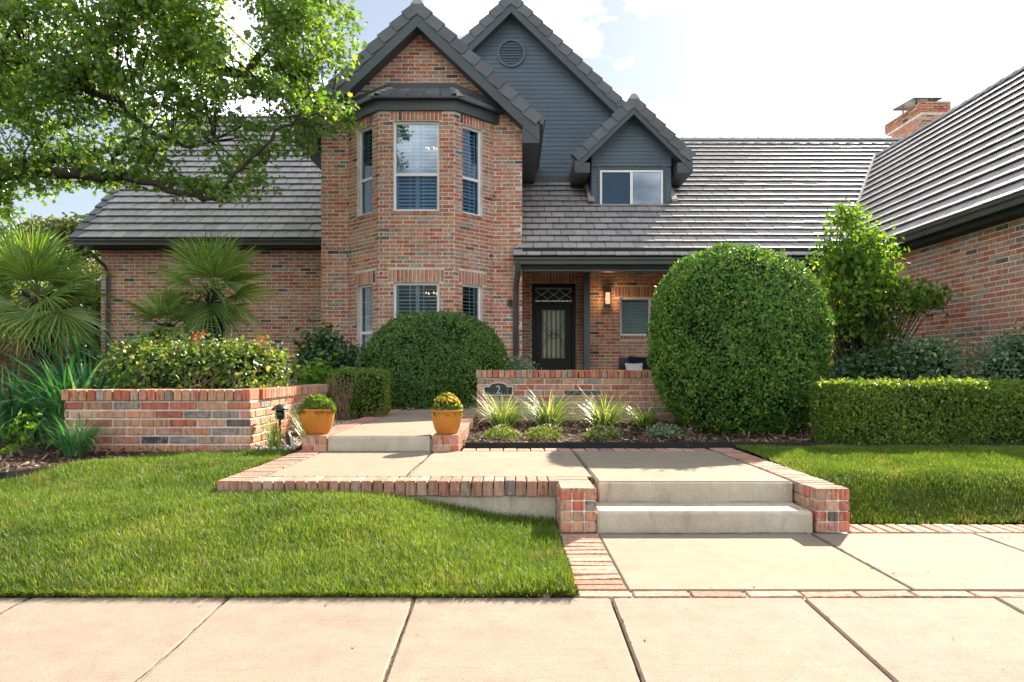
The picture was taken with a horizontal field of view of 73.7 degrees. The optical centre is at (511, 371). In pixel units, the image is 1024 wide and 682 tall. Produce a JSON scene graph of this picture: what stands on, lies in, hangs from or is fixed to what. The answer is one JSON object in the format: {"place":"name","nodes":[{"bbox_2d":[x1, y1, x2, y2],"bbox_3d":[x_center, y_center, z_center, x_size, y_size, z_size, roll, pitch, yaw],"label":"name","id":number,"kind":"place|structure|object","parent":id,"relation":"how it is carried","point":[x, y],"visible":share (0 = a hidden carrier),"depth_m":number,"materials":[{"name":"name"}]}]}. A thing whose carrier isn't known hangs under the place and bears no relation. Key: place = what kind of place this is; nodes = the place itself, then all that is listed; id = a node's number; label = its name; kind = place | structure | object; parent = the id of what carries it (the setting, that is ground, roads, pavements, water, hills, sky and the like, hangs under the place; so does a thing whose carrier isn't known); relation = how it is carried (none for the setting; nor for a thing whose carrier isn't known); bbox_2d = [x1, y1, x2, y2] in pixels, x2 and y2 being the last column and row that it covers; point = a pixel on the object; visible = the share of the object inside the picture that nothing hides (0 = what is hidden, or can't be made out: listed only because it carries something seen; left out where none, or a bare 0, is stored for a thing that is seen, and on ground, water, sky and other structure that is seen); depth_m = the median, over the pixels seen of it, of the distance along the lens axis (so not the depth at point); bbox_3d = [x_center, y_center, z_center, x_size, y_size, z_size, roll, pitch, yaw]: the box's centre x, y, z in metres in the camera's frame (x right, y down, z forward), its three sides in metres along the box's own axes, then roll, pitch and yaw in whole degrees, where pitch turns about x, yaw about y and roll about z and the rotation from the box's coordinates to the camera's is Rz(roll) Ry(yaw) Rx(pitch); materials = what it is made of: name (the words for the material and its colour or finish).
{"place":"outdoors","nodes":[
{"label":"outdoors","id":0,"kind":"place"},
{"bbox_2d":[0,595,1023,681],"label":"sidewalk","id":1,"kind":"structure","parent":0,"point":[223,639],"depth_m":2.53,"materials":[{"name":"beige concrete"}]},
{"bbox_2d":[0,584,579,597],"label":"grass fringe","id":2,"kind":"object","parent":1,"relation":"on","point":[206,593],"depth_m":2.94,"materials":[{"name":"green plant"}]},
{"bbox_2d":[0,452,1023,601],"bbox_3d":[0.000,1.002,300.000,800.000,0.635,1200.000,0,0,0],"label":"ground","id":3,"kind":"structure","parent":0,"point":[756,455],"depth_m":3.38,"materials":[{"name":"green plant"}]},
{"bbox_2d":[0,332,62,400],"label":"wood fence","id":4,"kind":"object","parent":3,"relation":"on","point":[4,357],"visible":0.02,"depth_m":13.60,"materials":[{"name":"brown wood"}]},
{"bbox_2d":[0,212,100,365],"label":"background tree","id":5,"kind":"object","parent":3,"relation":"on","point":[66,225],"visible":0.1,"depth_m":23.43,"materials":[{"name":"green plant"}]},
{"bbox_2d":[0,221,100,308],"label":"background tree","id":6,"kind":"object","parent":3,"relation":"on","point":[93,259],"visible":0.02,"depth_m":29.27,"materials":[{"name":"green plant"}]},
{"bbox_2d":[11,276,100,381],"bbox_3d":[-12.106,-0.766,17.776,7.100,3.872,3.271,0,0,0],"label":"background tree","id":7,"kind":"object","parent":3,"relation":"on","point":[97,307],"visible":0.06,"depth_m":17.29,"materials":[{"name":"green plant"}]},
{"bbox_2d":[61,384,331,452],"bbox_3d":[-3.164,0.512,7.437,1.707,0.716,2.725,0,0,0],"label":"brick planter","id":8,"kind":"object","parent":3,"relation":"on","point":[182,420],"visible":0.7,"depth_m":6.10,"materials":[{"name":"brick"}]},
{"bbox_2d":[90,328,299,394],"bbox_3d":[-3.396,-0.024,7.193,2.200,0.942,1.547,0,0,16],"label":"vine hedge","id":9,"kind":"object","parent":8,"relation":"in","point":[197,365],"visible":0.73,"depth_m":6.92,"materials":[{"name":"green plant"}]},
{"bbox_2d":[0,401,425,475],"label":"mulch","id":10,"kind":"object","parent":3,"relation":"on","point":[5,455],"visible":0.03,"depth_m":5.71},
{"bbox_2d":[0,408,55,456],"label":"vine sprig","id":11,"kind":"object","parent":10,"relation":"on","point":[24,436],"visible":0.97,"depth_m":5.75,"materials":[{"name":"green plant"}]},
{"bbox_2d":[0,357,93,442],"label":"strap plant","id":12,"kind":"object","parent":10,"relation":"on","point":[6,416],"visible":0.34,"depth_m":6.69,"materials":[{"name":"green plant"}]},
{"bbox_2d":[0,213,122,402],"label":"fan palm","id":13,"kind":"object","parent":10,"relation":"on","point":[35,258],"visible":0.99,"depth_m":9.99,"materials":[{"name":"green plant"}]},
{"bbox_2d":[31,410,129,456],"bbox_3d":[-3.721,0.488,5.842,0.911,0.463,0.868,0,0,0],"label":"liriope clump","id":14,"kind":"object","parent":10,"relation":"on","point":[71,445],"visible":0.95,"depth_m":5.76,"materials":[{"name":"green plant"}]},
{"bbox_2d":[0,347,167,444],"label":"strap plant","id":15,"kind":"object","parent":10,"relation":"on","point":[56,402],"visible":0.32,"depth_m":6.44,"materials":[{"name":"green plant"}]},
{"bbox_2d":[0,317,170,415],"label":"strap plant","id":16,"kind":"object","parent":10,"relation":"on","point":[60,377],"visible":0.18,"depth_m":7.16,"materials":[{"name":"green plant"}]},
{"bbox_2d":[0,451,226,481],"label":"bed edging","id":17,"kind":"object","parent":10,"relation":"on","point":[10,474],"visible":0.19,"depth_m":4.85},
{"bbox_2d":[0,296,267,373],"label":"strap plant","id":18,"kind":"object","parent":10,"relation":"on","point":[104,356],"visible":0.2,"depth_m":8.46,"materials":[{"name":"green plant"}]},
{"bbox_2d":[119,278,218,345],"bbox_3d":[-5.607,-0.494,11.030,1.372,2.150,1.397,0,0,40],"label":"fan palm","id":19,"kind":"object","parent":10,"relation":"on","point":[160,307],"visible":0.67,"depth_m":10.86,"materials":[{"name":"green plant"}]},
{"bbox_2d":[0,0,367,226],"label":"oak tree","id":20,"kind":"object","parent":10,"relation":"on","point":[188,47],"visible":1,"depth_m":10.25,"materials":[{"name":"green plant"}]},
{"bbox_2d":[139,227,283,345],"bbox_3d":[-5.030,-0.929,11.563,2.149,3.113,2.315,0,0,0],"label":"fan palm","id":21,"kind":"object","parent":10,"relation":"on","point":[210,263],"visible":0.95,"depth_m":11.37,"materials":[{"name":"green plant"}]},
{"bbox_2d":[283,351,340,385],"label":"broadleaf plant","id":22,"kind":"object","parent":10,"relation":"on","point":[307,376],"visible":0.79,"depth_m":9.30,"materials":[{"name":"green plant"}]},
{"bbox_2d":[286,319,369,400],"bbox_3d":[-2.911,-0.117,11.007,1.436,1.488,1.271,0,0,0],"label":"glossy shrub","id":23,"kind":"object","parent":10,"relation":"on","point":[344,357],"visible":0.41,"depth_m":10.81,"materials":[{"name":"green plant"}]},
{"bbox_2d":[351,336,367,359],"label":"spindly shrub","id":24,"kind":"object","parent":10,"relation":"on","point":[360,351],"visible":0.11,"depth_m":12.42,"materials":[{"name":"green plant"}]},
{"bbox_2d":[361,306,511,408],"bbox_3d":[-1.306,-0.028,11.713,2.665,2.216,2.473,0,0,0],"label":"dome bush","id":25,"kind":"object","parent":10,"relation":"on","point":[425,358],"visible":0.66,"depth_m":10.80,"materials":[{"name":"green plant"}]},
{"bbox_2d":[255,435,302,465],"bbox_3d":[-2.127,0.784,7.600,0.405,0.172,3.200,0,0,0],"label":"gravel bed","id":26,"kind":"object","parent":3,"relation":"on","point":[296,449],"visible":0.07,"depth_m":6.10,"materials":[{"name":"grey gravel"}]},
{"bbox_2d":[250,400,292,448],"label":"grassy tuft","id":27,"kind":"object","parent":26,"relation":"on","point":[275,441],"visible":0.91,"depth_m":6.07,"materials":[{"name":"green plant"}]},
{"bbox_2d":[271,404,293,445],"bbox_3d":[-2.105,0.522,6.322,0.278,0.446,0.154,0,0,27],"label":"path light","id":28,"kind":"object","parent":26,"relation":"on","point":[280,412],"visible":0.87,"depth_m":6.31,"materials":[{"name":"black metal"}]},
{"bbox_2d":[251,418,356,450],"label":"gravel","id":29,"kind":"structure","parent":26,"relation":"on","point":[297,441],"depth_m":6.50,"materials":[{"name":"beige gravel"}]},
{"bbox_2d":[282,394,345,438],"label":"grassy tuft","id":30,"kind":"object","parent":29,"relation":"on","point":[302,433],"visible":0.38,"depth_m":6.73,"materials":[{"name":"green plant"}]},
{"bbox_2d":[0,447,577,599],"bbox_3d":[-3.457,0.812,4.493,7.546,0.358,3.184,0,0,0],"label":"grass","id":31,"kind":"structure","parent":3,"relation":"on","point":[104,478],"depth_m":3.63,"materials":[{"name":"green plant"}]},
{"bbox_2d":[68,0,1023,385],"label":"brick house","id":32,"kind":"structure","parent":3,"relation":"on","point":[536,170],"depth_m":14.11,"materials":[{"name":"brick"}]},
{"bbox_2d":[360,126,371,215],"bbox_3d":[-2.679,-3.980,13.767,0.510,1.740,0.560,0,0,43],"label":"window","id":33,"kind":"structure","parent":32,"relation":"in","point":[366,134],"depth_m":13.73,"materials":[{"name":"white glass"}]},
{"bbox_2d":[360,284,371,366],"bbox_3d":[-2.679,-0.680,13.767,0.510,2.100,0.560,0,0,43],"label":"window","id":34,"kind":"structure","parent":32,"relation":"in","point":[366,290],"depth_m":13.74,"materials":[{"name":"white glass"}]},
{"bbox_2d":[394,122,438,210],"bbox_3d":[-1.847,-3.980,13.525,0.885,1.740,0.560,0,0,0],"label":"window","id":35,"kind":"structure","parent":32,"relation":"in","point":[416,144],"depth_m":13.35,"materials":[{"name":"clear glass"}]},
{"bbox_2d":[394,283,438,317],"bbox_3d":[-1.847,-0.855,13.525,0.885,1.750,0.560,0,0,0],"label":"window","id":36,"kind":"structure","parent":32,"relation":"in","point":[408,297],"depth_m":13.37,"materials":[{"name":"clear glass"}]},
{"bbox_2d":[463,126,479,215],"bbox_3d":[-1.022,-3.980,13.759,0.520,1.740,0.560,0,0,-44],"label":"window","id":37,"kind":"structure","parent":32,"relation":"in","point":[471,137],"depth_m":13.73,"materials":[{"name":"clear glass"}]},
{"bbox_2d":[463,284,479,320],"bbox_3d":[-1.022,-0.680,13.759,0.520,2.100,0.560,0,0,-44],"label":"window","id":38,"kind":"structure","parent":32,"relation":"in","point":[471,293],"depth_m":13.77,"materials":[{"name":"white glass"}]},
{"bbox_2d":[536,304,570,369],"bbox_3d":[1.002,-0.548,16.468,0.855,2.155,0.240,0,0,0],"label":"front door","id":39,"kind":"structure","parent":32,"relation":"in","point":[553,321],"depth_m":16.43,"materials":[{"name":"paint"}]},
{"bbox_2d":[604,290,610,305],"bbox_3d":[2.215,-1.710,15.834,0.136,0.360,0.131,0,0,0],"label":"wall lantern","id":40,"kind":"object","parent":32,"relation":"attached to","point":[607,297],"depth_m":15.79,"materials":[{"name":"white glass"}]},
{"bbox_2d":[600,170,662,206],"bbox_3d":[2.700,-4.145,15.455,1.420,0.830,0.060,0,0,0],"label":"window","id":41,"kind":"structure","parent":32,"relation":"in","point":[631,172],"depth_m":15.43,"materials":[{"name":"white glass"}]},
{"bbox_2d":[620,298,657,334],"bbox_3d":[3.220,-1.295,16.240,1.400,0.890,0.560,0,0,0],"label":"window","id":42,"kind":"structure","parent":32,"relation":"in","point":[634,312],"depth_m":16.07,"materials":[{"name":"white glass"}]},
{"bbox_2d":[302,406,817,452],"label":"walk","id":43,"kind":"structure","parent":3,"relation":"on","point":[402,430],"depth_m":6.23,"materials":[{"name":"concrete"}]},
{"bbox_2d":[299,408,335,434],"bbox_3d":[-1.800,0.453,6.310,0.336,0.232,0.336,0,0,0],"label":"flower pot","id":44,"kind":"object","parent":43,"relation":"on","point":[312,422],"visible":0.84,"depth_m":6.19,"materials":[{"name":"ceramic"}]},
{"bbox_2d":[296,393,336,414],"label":"potted plant","id":45,"kind":"object","parent":44,"relation":"in","point":[317,401],"visible":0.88,"depth_m":6.21,"materials":[{"name":"green plant"}]},
{"bbox_2d":[324,366,392,418],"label":"box hedge","id":46,"kind":"object","parent":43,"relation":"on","point":[360,393],"visible":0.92,"depth_m":8.68,"materials":[{"name":"green plant"}]},
{"bbox_2d":[431,409,462,434],"bbox_3d":[-0.600,0.457,6.290,0.298,0.224,0.298,0,0,0],"label":"flower pot","id":47,"kind":"object","parent":43,"relation":"on","point":[444,424],"visible":0.88,"depth_m":6.18,"materials":[{"name":"ceramic"}]},
{"bbox_2d":[430,392,463,416],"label":"potted plant","id":48,"kind":"object","parent":47,"relation":"in","point":[447,401],"visible":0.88,"depth_m":6.21,"materials":[{"name":"yellow plant"}]},
{"bbox_2d":[496,353,541,377],"bbox_3d":[-0.046,0.116,11.577,1.177,0.929,1.071,0,0,0],"label":"juniper","id":49,"kind":"object","parent":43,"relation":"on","point":[520,365],"visible":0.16,"depth_m":11.44,"materials":[{"name":"green plant"}]},
{"bbox_2d":[476,370,680,422],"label":"number wall","id":50,"kind":"structure","parent":3,"relation":"on","point":[631,384],"depth_m":9.08,"materials":[{"name":"brick"}]},
{"bbox_2d":[483,382,512,395],"bbox_3d":[-0.182,0.224,9.060,0.400,0.182,0.028,0,0,0],"label":"address plaque","id":51,"kind":"object","parent":50,"relation":"attached to","point":[495,389],"visible":1,"depth_m":9.05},
{"bbox_2d":[462,417,1021,448],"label":"mulch","id":52,"kind":"object","parent":3,"relation":"on","point":[689,430],"visible":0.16,"depth_m":7.25,"materials":[{"name":"brown wood"}]},
{"bbox_2d":[480,422,522,440],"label":"groundcover plant","id":53,"kind":"object","parent":52,"relation":"on","point":[493,431],"visible":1,"depth_m":6.98,"materials":[{"name":"green plant"}]},
{"bbox_2d":[467,388,537,428],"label":"liriope clump","id":54,"kind":"object","parent":52,"relation":"on","point":[498,418],"visible":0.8,"depth_m":7.99,"materials":[{"name":"green plant"}]},
{"bbox_2d":[524,423,562,440],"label":"groundcover plant","id":55,"kind":"object","parent":52,"relation":"on","point":[546,433],"visible":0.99,"depth_m":6.99,"materials":[{"name":"green plant"}]},
{"bbox_2d":[508,388,585,428],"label":"liriope clump","id":56,"kind":"object","parent":52,"relation":"on","point":[550,415],"visible":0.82,"depth_m":7.99,"materials":[{"name":"green plant"}]},
{"bbox_2d":[582,424,623,438],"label":"groundcover plant","id":57,"kind":"object","parent":52,"relation":"on","point":[600,430],"visible":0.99,"depth_m":7.04,"materials":[{"name":"green plant"}]},
{"bbox_2d":[567,387,646,428],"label":"liriope clump","id":58,"kind":"object","parent":52,"relation":"on","point":[604,416],"visible":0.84,"depth_m":7.99,"materials":[{"name":"green plant"}]},
{"bbox_2d":[620,401,675,429],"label":"liriope clump","id":59,"kind":"object","parent":52,"relation":"on","point":[649,418],"visible":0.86,"depth_m":8.20,"materials":[{"name":"green plant"}]},
{"bbox_2d":[645,422,683,437],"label":"groundcover plant","id":60,"kind":"object","parent":52,"relation":"on","point":[665,427],"visible":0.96,"depth_m":7.25,"materials":[{"name":"green plant"}]},
{"bbox_2d":[643,242,836,434],"bbox_3d":[2.653,-0.384,8.046,2.129,2.251,2.139,0,0,0],"label":"round topped bush","id":61,"kind":"object","parent":52,"relation":"on","point":[737,342],"visible":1,"depth_m":7.32,"materials":[{"name":"green plant"}]},
{"bbox_2d":[465,442,1023,451],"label":"bed edging","id":62,"kind":"object","parent":52,"relation":"on","point":[584,445],"visible":0.55,"depth_m":6.39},
{"bbox_2d":[829,337,933,380],"bbox_3d":[4.660,0.126,8.876,1.543,1.157,1.127,0,0,0],"label":"dark shrub","id":63,"kind":"object","parent":52,"relation":"on","point":[865,367],"visible":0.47,"depth_m":8.73,"materials":[{"name":"green plant"}]},
{"bbox_2d":[801,196,964,380],"bbox_3d":[5.319,-0.973,10.063,2.222,3.308,1.690,0,0,0],"label":"tall shrub","id":64,"kind":"object","parent":52,"relation":"on","point":[858,265],"visible":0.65,"depth_m":9.88,"materials":[{"name":"green plant"}]},
{"bbox_2d":[806,376,1023,445],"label":"clipped hedge","id":65,"kind":"object","parent":52,"relation":"on","point":[953,410],"visible":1,"depth_m":6.34,"materials":[{"name":"green plant"}]},
{"bbox_2d":[883,324,978,387],"bbox_3d":[5.727,0.009,9.268,1.232,1.345,1.064,0,0,26],"label":"heavenly bamboo","id":66,"kind":"object","parent":52,"relation":"on","point":[937,359],"visible":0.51,"depth_m":9.14,"materials":[{"name":"green plant"}]},
{"bbox_2d":[949,320,1023,381],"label":"heavenly bamboo","id":67,"kind":"object","parent":52,"relation":"on","point":[1006,361],"visible":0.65,"depth_m":8.51,"materials":[{"name":"green plant"}]},
{"bbox_2d":[558,524,1023,603],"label":"walk","id":68,"kind":"structure","parent":3,"relation":"on","point":[966,561],"depth_m":3.46,"materials":[{"name":"concrete"}]},
{"bbox_2d":[0,0,1023,360],"label":"sky","id":69,"kind":"structure","parent":0,"point":[705,68],"materials":[{"name":"white"}]},
{"bbox_2d":[217,448,849,535],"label":"terrace","id":70,"kind":"structure","parent":0,"point":[668,490],"depth_m":4.44,"materials":[{"name":"concrete"}]},
{"bbox_2d":[200,451,1006,669],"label":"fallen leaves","id":71,"kind":"object","parent":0,"point":[685,608],"visible":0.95,"depth_m":3.07,"materials":[{"name":"brown plant"}]},
{"bbox_2d":[619,358,628,369],"bbox_3d":[3.425,0.121,15.355,1.950,0.903,0.610,0,0,0],"label":"porch bench","id":72,"kind":"object","parent":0,"point":[622,362],"visible":0.04,"depth_m":15.58,"materials":[{"name":"black metal"}]},
{"bbox_2d":[625,363,642,369],"bbox_3d":[2.740,-0.060,15.280,0.420,0.282,0.182,0,0,-6],"label":"throw pillow","id":73,"kind":"object","parent":72,"relation":"on","point":[636,366],"visible":0.58,"depth_m":15.24,"materials":[{"name":"white fabric"}]},
{"bbox_2d":[628,356,650,369],"bbox_3d":[2.950,-0.130,15.440,0.620,0.451,0.199,0,0,6],"label":"throw pillow","id":74,"kind":"object","parent":72,"relation":"on","point":[633,360],"visible":0.32,"depth_m":15.40,"materials":[{"name":"blue fabric"}]},
{"bbox_2d":[736,443,1023,524],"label":"lawn","id":75,"kind":"structure","parent":0,"point":[999,504],"depth_m":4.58,"materials":[{"name":"green plant"}]}
]}

